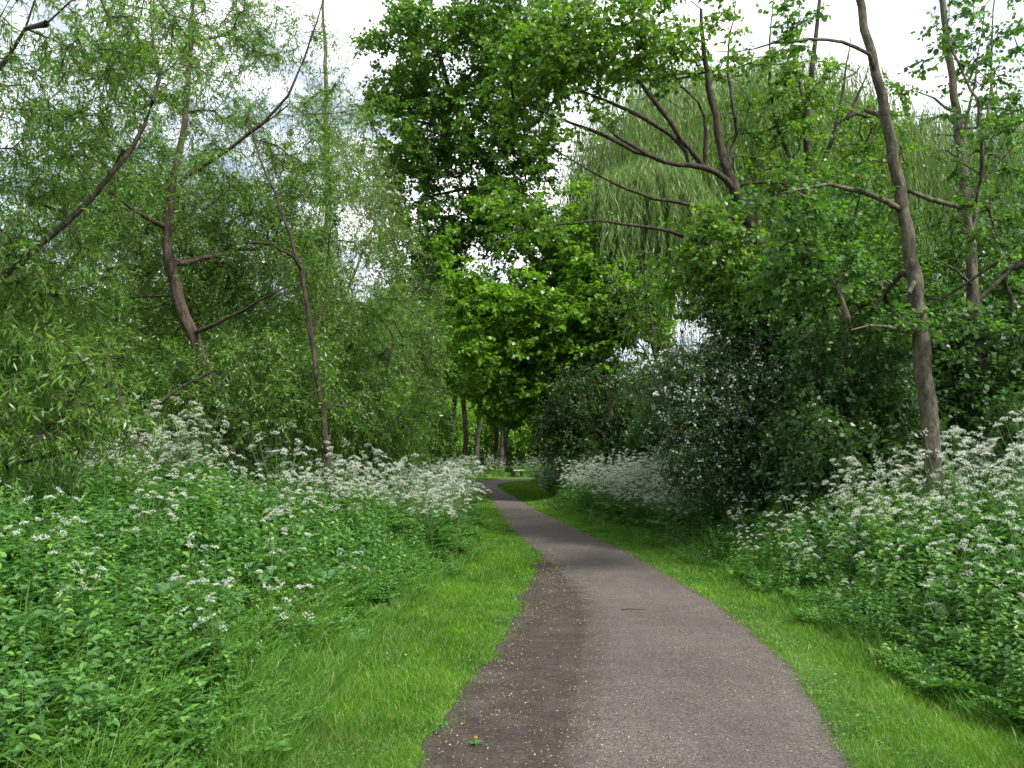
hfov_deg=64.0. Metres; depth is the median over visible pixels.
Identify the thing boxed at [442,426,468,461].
woodland bush
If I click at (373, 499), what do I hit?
cow parsley
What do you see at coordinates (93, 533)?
dock plant
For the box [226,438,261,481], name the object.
cow parsley
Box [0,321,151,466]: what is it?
woodland bush
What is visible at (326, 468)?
cow parsley
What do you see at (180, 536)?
dock plant
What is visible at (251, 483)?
cow parsley
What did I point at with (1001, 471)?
cow parsley
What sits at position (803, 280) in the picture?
grey trunk tree
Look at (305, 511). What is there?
cow parsley
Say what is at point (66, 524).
cow parsley
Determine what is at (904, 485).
cow parsley
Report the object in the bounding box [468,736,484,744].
dandelion
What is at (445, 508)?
cow parsley
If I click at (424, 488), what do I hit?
cow parsley
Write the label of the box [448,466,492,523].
cow parsley
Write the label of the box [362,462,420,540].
cow parsley
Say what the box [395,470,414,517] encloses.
cow parsley
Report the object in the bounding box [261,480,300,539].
cow parsley
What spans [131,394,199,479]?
cow parsley
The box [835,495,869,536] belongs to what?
cow parsley
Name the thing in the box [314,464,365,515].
cow parsley
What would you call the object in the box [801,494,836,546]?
cow parsley
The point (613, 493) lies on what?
cow parsley
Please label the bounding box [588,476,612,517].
cow parsley
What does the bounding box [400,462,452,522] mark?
cow parsley
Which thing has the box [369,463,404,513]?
cow parsley
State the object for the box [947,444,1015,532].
cow parsley
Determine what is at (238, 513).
cow parsley
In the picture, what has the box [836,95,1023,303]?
weeping willow
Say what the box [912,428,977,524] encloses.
cow parsley
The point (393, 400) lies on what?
woodland bush
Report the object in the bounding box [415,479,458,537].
cow parsley
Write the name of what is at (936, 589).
cow parsley
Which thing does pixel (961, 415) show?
woodland bush
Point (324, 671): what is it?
long grass
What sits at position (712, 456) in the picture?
hawthorn bush
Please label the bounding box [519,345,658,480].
bush
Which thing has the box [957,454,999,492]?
cow parsley
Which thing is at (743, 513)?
cow parsley
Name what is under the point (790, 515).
cow parsley
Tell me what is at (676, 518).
cow parsley
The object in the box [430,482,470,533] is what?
cow parsley
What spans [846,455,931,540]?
cow parsley
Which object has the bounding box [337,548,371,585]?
cow parsley
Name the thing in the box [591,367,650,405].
woodland bush
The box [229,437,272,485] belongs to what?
cow parsley
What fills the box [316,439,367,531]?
cow parsley
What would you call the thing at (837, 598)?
cow parsley
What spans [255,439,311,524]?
cow parsley
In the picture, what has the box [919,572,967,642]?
cow parsley
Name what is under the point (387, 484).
cow parsley
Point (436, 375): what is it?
poplar tree
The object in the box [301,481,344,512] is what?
cow parsley
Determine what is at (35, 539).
cow parsley
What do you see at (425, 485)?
cow parsley
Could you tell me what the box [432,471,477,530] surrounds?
cow parsley
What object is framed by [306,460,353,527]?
cow parsley
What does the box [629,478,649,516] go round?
cow parsley
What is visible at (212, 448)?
cow parsley
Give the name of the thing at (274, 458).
cow parsley
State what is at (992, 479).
cow parsley
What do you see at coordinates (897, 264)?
hazel bush
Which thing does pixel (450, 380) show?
woodland tree
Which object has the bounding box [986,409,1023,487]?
cow parsley
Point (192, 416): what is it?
cow parsley
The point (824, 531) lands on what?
cow parsley
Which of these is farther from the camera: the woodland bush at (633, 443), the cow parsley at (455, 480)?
the woodland bush at (633, 443)
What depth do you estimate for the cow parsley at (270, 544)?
7.35 m
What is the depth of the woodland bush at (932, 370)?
17.61 m
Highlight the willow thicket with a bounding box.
[0,257,365,480]
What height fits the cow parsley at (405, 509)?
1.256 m
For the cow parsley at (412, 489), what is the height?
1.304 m
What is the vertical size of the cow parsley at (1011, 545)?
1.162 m
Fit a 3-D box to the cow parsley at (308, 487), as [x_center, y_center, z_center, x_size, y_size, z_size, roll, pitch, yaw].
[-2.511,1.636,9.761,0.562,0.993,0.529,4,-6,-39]
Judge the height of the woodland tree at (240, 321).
9.006 m
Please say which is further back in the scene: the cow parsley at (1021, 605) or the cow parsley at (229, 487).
the cow parsley at (229, 487)
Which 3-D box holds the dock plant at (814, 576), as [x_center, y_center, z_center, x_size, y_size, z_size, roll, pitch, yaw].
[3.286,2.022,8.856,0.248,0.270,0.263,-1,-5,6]
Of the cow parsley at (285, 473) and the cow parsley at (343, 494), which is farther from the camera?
the cow parsley at (343, 494)
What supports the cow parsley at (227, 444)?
on the ground at (761, 625)
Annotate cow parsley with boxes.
[0,486,81,588]
[37,516,103,578]
[48,551,107,612]
[54,470,94,504]
[62,434,113,479]
[75,452,110,487]
[85,453,120,490]
[86,428,130,475]
[96,425,152,503]
[110,498,138,527]
[111,427,177,501]
[120,447,159,495]
[120,490,185,567]
[126,470,186,549]
[127,433,153,487]
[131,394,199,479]
[131,464,159,502]
[134,426,174,467]
[144,408,186,475]
[145,431,184,490]
[147,397,208,477]
[148,464,207,525]
[149,414,202,478]
[152,420,210,487]
[160,531,234,626]
[170,453,215,502]
[172,439,214,477]
[172,448,228,494]
[175,408,227,477]
[177,400,237,500]
[180,576,256,682]
[182,431,218,486]
[191,421,247,491]
[193,414,238,473]
[193,438,248,467]
[201,463,246,505]
[203,461,234,497]
[204,404,256,470]
[218,496,260,536]
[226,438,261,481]
[227,427,290,490]
[227,462,270,495]
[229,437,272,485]
[232,468,277,518]
[234,463,262,487]
[236,431,310,511]
[237,563,277,604]
[244,508,312,590]
[247,422,316,505]
[249,442,286,495]
[254,437,285,490]
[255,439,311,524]
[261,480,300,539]
[262,471,311,521]
[263,582,327,663]
[269,438,313,491]
[271,475,303,505]
[277,495,323,546]
[278,479,322,533]
[287,475,322,507]
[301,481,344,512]
[304,455,334,501]
[304,459,337,495]
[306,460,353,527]
[307,473,350,509]
[307,487,344,524]
[310,470,339,505]
[313,472,349,523]
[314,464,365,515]
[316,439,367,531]
[317,462,353,522]
[319,453,362,506]
[323,474,360,527]
[331,459,358,492]
[336,444,395,511]
[336,460,381,527]
[337,456,391,520]
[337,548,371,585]
[339,462,379,492]
[340,464,382,515]
[342,485,374,526]
[345,463,390,521]
[347,463,383,504]
[350,483,390,518]
[352,449,390,501]
[358,455,402,498]
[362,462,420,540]
[362,465,411,532]
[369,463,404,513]
[371,470,404,518]
[376,453,415,514]
[380,470,404,512]
[382,453,451,550]
[382,472,425,526]
[387,461,424,508]
[392,468,431,521]
[392,477,417,513]
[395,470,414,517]
[398,458,439,501]
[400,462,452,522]
[403,493,430,529]
[405,480,449,550]
[406,484,457,554]
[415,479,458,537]
[417,464,458,512]
[419,469,447,517]
[421,481,452,530]
[423,462,478,524]
[424,461,486,550]
[425,482,462,529]
[428,473,455,506]
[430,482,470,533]
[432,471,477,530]
[432,486,464,530]
[434,465,461,495]
[435,465,467,507]
[439,477,480,546]
[440,456,487,537]
[440,460,462,497]
[443,472,478,522]
[448,459,475,503]
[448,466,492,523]
[452,459,488,509]
[455,456,491,524]
[461,472,480,511]
[462,473,481,509]
[562,473,584,510]
[587,476,611,512]
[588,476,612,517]
[594,470,629,522]
[603,475,628,509]
[612,477,636,523]
[617,476,640,516]
[622,458,654,492]
[623,480,649,519]
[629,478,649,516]
[643,491,662,526]
[657,485,694,531]
[659,489,683,532]
[677,496,698,530]
[713,510,745,556]
[729,495,756,538]
[736,525,760,576]
[738,533,758,554]
[746,508,783,553]
[770,495,814,542]
[776,539,805,569]
[778,502,817,551]
[786,515,826,566]
[787,543,820,581]
[790,468,833,515]
[791,530,828,577]
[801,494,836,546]
[818,514,868,578]
[821,450,865,509]
[826,577,854,604]
[827,484,876,542]
[831,454,884,527]
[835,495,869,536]
[838,473,903,564]
[839,522,881,552]
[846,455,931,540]
[852,493,908,567]
[853,543,899,599]
[861,455,914,519]
[875,452,917,505]
[877,464,922,527]
[882,496,944,571]
[889,449,946,529]
[893,497,954,543]
[899,544,966,610]
[906,426,971,497]
[906,514,1000,612]
[909,434,950,489]
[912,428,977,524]
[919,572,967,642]
[924,502,996,593]
[926,451,1017,555]
[942,459,992,507]
[946,425,1001,493]
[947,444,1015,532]
[955,442,1023,544]
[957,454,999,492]
[960,418,1023,529]
[966,433,1011,505]
[972,447,1023,550]
[972,518,1023,596]
[977,500,1023,617]
[979,444,1023,525]
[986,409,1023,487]
[987,418,1023,528]
[988,445,1023,536]
[990,569,1023,650]
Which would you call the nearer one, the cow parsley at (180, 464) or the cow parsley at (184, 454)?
the cow parsley at (180, 464)
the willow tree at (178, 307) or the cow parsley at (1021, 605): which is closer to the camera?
the cow parsley at (1021, 605)
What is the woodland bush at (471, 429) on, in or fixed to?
on the ground at (761, 625)
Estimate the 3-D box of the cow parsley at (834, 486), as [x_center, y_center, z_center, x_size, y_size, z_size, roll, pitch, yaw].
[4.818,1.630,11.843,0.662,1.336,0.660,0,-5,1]
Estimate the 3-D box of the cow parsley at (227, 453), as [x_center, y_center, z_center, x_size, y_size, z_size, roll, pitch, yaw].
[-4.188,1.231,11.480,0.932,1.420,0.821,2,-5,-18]
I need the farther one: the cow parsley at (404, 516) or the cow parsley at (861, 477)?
the cow parsley at (404, 516)
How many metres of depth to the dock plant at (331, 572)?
7.87 m
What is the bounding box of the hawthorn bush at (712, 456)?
[615,287,855,522]
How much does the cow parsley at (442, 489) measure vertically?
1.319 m
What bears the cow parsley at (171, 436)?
on the ground at (761, 625)
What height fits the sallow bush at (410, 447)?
5.179 m
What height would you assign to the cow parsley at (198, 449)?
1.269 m
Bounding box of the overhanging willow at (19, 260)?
[0,0,255,362]
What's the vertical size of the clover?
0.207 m
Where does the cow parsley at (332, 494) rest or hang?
on the ground at (761, 625)
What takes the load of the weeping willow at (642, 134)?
on the ground at (761, 625)
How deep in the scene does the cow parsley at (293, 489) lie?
11.67 m
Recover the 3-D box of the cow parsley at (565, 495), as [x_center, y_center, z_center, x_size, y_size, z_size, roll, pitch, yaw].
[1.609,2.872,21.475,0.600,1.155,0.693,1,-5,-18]
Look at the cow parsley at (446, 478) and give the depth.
19.49 m
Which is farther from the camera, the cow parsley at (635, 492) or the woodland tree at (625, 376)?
the woodland tree at (625, 376)
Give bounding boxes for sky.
[0,0,1023,377]
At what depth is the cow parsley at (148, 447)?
12.52 m
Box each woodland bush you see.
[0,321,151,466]
[8,340,179,468]
[89,313,257,461]
[130,334,331,471]
[268,342,391,477]
[280,362,443,480]
[344,375,461,477]
[433,404,461,468]
[434,391,458,403]
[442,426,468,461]
[445,403,493,464]
[446,396,499,464]
[456,400,516,464]
[497,421,539,467]
[525,405,593,465]
[576,416,596,477]
[584,407,631,460]
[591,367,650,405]
[613,397,683,470]
[856,343,894,471]
[882,340,959,469]
[942,312,1011,483]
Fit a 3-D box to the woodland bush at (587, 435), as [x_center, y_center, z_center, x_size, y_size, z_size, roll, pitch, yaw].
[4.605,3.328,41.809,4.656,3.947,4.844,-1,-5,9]
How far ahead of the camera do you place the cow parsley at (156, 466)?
9.44 m
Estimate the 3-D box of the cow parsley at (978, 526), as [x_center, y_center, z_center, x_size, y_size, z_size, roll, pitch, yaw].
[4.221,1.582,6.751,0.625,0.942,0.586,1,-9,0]
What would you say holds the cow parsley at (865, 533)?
on the ground at (761, 625)
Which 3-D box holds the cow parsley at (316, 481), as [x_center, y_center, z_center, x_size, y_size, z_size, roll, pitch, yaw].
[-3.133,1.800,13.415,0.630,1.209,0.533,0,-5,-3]
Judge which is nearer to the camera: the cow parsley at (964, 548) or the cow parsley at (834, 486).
the cow parsley at (964, 548)
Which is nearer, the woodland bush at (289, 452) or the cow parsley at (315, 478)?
the cow parsley at (315, 478)
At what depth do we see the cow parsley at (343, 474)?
12.54 m
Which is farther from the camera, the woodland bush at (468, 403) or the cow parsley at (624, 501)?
the woodland bush at (468, 403)
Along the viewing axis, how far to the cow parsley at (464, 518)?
14.61 m
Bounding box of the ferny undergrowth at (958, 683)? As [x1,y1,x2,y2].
[0,479,1023,767]
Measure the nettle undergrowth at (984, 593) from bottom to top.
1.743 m
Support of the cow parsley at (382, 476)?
on the ground at (761, 625)
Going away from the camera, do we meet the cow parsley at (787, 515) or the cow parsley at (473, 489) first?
the cow parsley at (787, 515)
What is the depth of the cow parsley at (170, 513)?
7.28 m
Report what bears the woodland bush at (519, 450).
on the ground at (761, 625)
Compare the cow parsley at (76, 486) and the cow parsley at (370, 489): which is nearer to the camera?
the cow parsley at (76, 486)
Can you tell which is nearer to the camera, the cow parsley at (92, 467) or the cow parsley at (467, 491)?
the cow parsley at (92, 467)
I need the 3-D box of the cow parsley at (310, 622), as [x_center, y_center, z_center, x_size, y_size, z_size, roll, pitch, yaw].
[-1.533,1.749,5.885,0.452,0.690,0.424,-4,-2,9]
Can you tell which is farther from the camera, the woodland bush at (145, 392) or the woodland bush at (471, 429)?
the woodland bush at (471, 429)
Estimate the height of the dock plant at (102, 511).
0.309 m
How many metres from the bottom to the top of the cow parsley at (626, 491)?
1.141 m
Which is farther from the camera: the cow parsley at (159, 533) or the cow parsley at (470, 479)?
the cow parsley at (470, 479)
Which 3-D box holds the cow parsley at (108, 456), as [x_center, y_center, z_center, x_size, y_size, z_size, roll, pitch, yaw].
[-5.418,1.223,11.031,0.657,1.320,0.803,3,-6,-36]
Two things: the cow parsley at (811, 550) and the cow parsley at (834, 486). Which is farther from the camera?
the cow parsley at (834, 486)
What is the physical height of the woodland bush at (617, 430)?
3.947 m
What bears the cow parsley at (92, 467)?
on the ground at (761, 625)
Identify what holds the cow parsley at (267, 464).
on the ground at (761, 625)
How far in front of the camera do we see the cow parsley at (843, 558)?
8.82 m
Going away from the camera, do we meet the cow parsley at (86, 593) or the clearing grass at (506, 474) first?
the cow parsley at (86, 593)
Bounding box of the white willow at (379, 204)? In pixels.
[27,1,454,427]
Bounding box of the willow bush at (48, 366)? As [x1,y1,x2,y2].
[0,274,185,509]
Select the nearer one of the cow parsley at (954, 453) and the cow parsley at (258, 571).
the cow parsley at (258, 571)
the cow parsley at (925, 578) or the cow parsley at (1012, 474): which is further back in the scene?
the cow parsley at (1012, 474)
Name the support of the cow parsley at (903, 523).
on the ground at (761, 625)
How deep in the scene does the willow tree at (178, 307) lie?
14.06 m
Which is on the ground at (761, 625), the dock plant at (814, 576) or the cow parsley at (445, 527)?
the cow parsley at (445, 527)
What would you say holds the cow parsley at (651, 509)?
on the ground at (761, 625)
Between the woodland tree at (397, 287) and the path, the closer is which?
the path
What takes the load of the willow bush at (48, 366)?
on the ground at (761, 625)
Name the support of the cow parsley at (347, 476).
on the ground at (761, 625)
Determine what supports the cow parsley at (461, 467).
on the ground at (761, 625)
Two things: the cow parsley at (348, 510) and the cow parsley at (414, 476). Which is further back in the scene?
the cow parsley at (414, 476)
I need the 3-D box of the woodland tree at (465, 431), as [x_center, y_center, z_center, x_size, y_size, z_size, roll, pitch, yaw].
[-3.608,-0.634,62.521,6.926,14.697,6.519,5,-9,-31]
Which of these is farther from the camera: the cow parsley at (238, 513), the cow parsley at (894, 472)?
the cow parsley at (894, 472)
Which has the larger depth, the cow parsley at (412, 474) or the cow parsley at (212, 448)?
the cow parsley at (412, 474)
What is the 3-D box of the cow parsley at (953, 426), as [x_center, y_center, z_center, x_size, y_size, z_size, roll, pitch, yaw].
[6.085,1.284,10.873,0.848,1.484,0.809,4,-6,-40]
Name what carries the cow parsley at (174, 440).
on the ground at (761, 625)
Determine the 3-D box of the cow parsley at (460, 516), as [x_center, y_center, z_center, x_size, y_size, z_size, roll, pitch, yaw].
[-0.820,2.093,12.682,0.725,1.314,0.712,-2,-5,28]
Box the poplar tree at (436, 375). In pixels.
[398,220,459,451]
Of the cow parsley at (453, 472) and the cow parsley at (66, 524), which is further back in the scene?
the cow parsley at (453, 472)
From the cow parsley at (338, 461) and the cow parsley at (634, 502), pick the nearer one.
the cow parsley at (338, 461)
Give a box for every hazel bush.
[705,187,1023,464]
[893,286,1023,486]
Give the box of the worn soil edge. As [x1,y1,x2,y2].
[418,554,584,767]
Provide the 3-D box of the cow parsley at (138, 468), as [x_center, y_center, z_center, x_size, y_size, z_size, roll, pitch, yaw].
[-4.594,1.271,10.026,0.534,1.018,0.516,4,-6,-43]
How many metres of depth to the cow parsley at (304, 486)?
11.86 m
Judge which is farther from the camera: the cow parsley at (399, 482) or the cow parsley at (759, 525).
the cow parsley at (399, 482)
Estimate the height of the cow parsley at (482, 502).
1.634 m
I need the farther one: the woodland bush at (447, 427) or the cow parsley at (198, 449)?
the woodland bush at (447, 427)
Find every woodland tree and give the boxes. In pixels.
[3,260,96,337]
[101,273,195,345]
[198,289,300,344]
[366,307,444,394]
[369,274,430,317]
[418,284,473,461]
[436,333,469,466]
[437,290,466,466]
[444,329,498,473]
[464,364,498,470]
[483,399,503,468]
[503,309,542,472]
[592,360,644,410]
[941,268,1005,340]
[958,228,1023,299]
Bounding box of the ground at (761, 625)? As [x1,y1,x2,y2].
[197,461,1023,767]
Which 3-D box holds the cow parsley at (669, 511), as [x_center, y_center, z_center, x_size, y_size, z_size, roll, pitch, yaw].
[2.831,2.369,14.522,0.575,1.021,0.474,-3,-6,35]
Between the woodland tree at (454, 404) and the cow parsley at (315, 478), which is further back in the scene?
the woodland tree at (454, 404)
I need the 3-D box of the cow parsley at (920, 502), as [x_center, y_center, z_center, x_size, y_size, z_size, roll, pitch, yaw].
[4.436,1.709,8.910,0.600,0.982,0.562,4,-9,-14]
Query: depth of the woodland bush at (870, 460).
18.86 m
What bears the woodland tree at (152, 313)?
on the ground at (761, 625)
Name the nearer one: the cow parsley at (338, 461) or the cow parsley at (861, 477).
the cow parsley at (861, 477)
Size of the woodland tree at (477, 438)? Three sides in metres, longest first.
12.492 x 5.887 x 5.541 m
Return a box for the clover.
[194,517,1022,767]
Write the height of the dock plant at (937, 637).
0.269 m
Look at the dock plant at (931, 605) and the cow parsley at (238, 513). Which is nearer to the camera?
the dock plant at (931, 605)
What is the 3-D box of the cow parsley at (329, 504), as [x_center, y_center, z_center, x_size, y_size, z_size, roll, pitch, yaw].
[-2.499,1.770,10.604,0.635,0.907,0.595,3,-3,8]
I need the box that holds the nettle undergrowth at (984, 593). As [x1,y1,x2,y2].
[0,445,1023,767]
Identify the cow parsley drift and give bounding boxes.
[4,410,1023,569]
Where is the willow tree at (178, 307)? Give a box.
[0,0,419,494]
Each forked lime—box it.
[469,0,870,487]
[691,0,929,458]
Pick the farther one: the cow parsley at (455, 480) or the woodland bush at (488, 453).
the woodland bush at (488, 453)
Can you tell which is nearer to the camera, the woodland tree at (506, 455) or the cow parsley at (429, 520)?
the cow parsley at (429, 520)
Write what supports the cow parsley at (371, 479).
on the ground at (761, 625)
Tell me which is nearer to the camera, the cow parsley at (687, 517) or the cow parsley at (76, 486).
the cow parsley at (76, 486)
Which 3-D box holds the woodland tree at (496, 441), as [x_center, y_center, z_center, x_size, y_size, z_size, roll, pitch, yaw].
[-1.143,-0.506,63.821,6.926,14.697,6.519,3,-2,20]
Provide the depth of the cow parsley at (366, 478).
13.35 m
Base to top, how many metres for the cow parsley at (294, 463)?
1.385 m
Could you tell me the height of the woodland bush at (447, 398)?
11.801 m
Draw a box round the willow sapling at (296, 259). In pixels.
[223,103,408,499]
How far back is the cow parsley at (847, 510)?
9.83 m
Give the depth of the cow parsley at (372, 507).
12.88 m
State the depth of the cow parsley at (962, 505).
8.12 m
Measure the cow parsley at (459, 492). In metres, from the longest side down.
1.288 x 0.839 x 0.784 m
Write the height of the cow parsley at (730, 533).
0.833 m
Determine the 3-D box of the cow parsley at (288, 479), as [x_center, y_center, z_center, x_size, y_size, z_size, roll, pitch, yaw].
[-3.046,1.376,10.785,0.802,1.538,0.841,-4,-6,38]
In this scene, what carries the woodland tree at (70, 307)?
on the ground at (761, 625)
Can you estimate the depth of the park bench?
50.10 m
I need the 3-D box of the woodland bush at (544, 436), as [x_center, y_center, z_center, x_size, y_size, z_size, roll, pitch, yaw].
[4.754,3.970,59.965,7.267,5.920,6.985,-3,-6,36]
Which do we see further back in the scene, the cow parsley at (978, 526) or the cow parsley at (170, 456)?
the cow parsley at (170, 456)
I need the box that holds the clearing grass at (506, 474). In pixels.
[450,471,549,481]
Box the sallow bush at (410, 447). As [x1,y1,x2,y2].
[267,276,461,495]
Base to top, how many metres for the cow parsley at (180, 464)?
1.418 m
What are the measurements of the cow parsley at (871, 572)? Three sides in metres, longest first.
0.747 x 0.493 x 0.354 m
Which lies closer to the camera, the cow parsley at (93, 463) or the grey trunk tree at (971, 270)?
the cow parsley at (93, 463)
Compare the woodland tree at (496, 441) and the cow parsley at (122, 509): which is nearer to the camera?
the cow parsley at (122, 509)
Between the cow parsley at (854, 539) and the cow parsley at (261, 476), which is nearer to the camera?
the cow parsley at (854, 539)
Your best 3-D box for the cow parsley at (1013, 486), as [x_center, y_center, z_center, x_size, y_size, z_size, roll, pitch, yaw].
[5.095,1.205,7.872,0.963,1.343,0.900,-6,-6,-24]
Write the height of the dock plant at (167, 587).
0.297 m
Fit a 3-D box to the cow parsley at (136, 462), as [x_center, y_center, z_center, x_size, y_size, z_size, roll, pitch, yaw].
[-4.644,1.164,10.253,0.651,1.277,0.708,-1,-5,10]
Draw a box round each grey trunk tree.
[707,0,1023,525]
[874,0,1023,489]
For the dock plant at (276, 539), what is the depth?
8.51 m
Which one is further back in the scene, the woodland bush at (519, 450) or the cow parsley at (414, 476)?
the woodland bush at (519, 450)
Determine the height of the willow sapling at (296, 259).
6.961 m
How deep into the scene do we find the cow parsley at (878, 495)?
9.44 m
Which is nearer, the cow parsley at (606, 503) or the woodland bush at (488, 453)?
the cow parsley at (606, 503)
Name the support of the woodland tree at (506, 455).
on the ground at (761, 625)
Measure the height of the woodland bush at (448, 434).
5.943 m
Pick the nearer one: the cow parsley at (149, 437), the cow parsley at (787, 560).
the cow parsley at (787, 560)
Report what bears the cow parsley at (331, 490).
on the ground at (761, 625)
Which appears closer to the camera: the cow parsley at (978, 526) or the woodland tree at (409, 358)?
the cow parsley at (978, 526)
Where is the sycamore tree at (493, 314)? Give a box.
[427,172,683,460]
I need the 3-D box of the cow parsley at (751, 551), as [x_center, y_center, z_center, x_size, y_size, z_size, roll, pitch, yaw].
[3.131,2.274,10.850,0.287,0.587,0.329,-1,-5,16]
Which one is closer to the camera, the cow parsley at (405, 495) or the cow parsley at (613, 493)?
the cow parsley at (405, 495)
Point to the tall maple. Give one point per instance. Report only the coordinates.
(439, 108)
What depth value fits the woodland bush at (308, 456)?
20.95 m
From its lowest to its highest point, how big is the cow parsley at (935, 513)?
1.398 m
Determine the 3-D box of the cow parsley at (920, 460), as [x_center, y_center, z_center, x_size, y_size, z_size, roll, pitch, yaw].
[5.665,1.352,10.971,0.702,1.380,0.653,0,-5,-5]
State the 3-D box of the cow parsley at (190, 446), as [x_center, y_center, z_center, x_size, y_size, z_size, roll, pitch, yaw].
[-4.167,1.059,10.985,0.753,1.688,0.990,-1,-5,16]
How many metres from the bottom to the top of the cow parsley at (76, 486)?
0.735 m
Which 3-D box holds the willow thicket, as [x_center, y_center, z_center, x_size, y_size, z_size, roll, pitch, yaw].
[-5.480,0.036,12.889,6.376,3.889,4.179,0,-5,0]
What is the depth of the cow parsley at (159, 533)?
6.77 m
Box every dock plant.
[0,578,56,631]
[56,508,99,541]
[84,488,115,521]
[141,564,184,600]
[159,514,198,545]
[254,545,285,581]
[256,520,289,544]
[317,553,345,583]
[805,559,829,583]
[882,534,916,562]
[887,568,915,582]
[909,589,948,614]
[919,605,969,641]
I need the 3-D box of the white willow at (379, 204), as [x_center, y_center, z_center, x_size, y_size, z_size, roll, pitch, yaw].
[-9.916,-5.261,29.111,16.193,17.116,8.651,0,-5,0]
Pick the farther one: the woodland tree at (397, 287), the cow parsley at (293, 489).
the woodland tree at (397, 287)
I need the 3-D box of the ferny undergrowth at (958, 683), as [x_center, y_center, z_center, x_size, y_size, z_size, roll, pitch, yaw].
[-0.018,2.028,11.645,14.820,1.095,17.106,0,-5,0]
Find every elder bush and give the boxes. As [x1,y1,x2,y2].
[691,280,958,435]
[741,306,968,501]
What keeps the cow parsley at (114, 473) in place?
on the ground at (761, 625)
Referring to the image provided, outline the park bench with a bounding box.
[511,468,523,476]
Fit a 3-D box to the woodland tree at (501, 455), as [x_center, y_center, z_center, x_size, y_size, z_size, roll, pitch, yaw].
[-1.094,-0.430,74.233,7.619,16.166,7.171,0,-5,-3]
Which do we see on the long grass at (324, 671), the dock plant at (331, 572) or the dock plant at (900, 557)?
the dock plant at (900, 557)
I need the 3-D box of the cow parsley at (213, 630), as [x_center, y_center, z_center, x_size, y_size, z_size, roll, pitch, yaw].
[-1.889,1.616,5.168,0.398,0.772,0.415,-2,-5,21]
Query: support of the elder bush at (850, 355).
on the ground at (761, 625)
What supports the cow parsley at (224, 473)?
on the ground at (761, 625)
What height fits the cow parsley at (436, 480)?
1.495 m
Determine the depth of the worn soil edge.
5.53 m
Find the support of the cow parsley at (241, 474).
on the ground at (761, 625)
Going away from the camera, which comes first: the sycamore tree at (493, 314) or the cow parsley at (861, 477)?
the cow parsley at (861, 477)
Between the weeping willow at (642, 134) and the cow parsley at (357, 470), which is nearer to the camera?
the cow parsley at (357, 470)
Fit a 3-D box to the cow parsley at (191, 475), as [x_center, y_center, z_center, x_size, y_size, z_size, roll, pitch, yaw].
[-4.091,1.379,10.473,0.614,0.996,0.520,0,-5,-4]
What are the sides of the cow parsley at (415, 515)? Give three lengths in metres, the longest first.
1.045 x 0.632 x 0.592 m
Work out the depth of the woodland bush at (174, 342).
19.21 m
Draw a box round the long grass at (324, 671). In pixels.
[0,481,1023,767]
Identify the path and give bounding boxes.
[471,478,851,767]
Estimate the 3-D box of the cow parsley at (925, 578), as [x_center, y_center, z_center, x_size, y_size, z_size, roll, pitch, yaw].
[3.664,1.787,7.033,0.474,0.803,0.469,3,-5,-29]
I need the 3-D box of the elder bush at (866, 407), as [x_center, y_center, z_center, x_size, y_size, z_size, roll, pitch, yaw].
[5.113,0.465,12.315,3.107,3.492,3.148,0,-5,0]
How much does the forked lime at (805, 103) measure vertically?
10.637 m
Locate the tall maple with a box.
[346,0,601,450]
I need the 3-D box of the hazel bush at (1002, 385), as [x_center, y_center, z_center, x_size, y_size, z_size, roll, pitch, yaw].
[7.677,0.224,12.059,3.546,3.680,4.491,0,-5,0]
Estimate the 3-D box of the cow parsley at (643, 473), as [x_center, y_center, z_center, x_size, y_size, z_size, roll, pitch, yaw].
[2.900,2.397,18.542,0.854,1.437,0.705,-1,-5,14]
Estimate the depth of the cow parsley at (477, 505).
14.67 m
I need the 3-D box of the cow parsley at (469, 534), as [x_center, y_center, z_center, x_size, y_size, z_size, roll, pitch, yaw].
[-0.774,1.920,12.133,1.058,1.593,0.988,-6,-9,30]
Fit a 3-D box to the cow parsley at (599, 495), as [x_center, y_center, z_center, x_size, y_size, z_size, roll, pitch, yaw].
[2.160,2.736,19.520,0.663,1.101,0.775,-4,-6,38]
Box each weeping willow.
[538,45,978,412]
[571,148,732,359]
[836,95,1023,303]
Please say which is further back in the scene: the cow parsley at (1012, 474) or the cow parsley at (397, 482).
the cow parsley at (397, 482)
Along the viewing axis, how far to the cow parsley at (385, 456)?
13.71 m
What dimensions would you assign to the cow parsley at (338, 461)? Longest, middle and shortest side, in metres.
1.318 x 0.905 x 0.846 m
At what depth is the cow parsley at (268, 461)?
12.32 m
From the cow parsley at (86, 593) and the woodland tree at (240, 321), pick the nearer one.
the cow parsley at (86, 593)
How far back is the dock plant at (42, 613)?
4.56 m
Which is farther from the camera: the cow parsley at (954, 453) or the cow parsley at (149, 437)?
the cow parsley at (954, 453)
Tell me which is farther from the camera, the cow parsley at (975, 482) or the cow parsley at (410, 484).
the cow parsley at (410, 484)
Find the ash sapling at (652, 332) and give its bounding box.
[591,247,689,472]
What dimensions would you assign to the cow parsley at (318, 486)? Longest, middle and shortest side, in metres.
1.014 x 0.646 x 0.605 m
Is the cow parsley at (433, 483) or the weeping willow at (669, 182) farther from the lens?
the weeping willow at (669, 182)

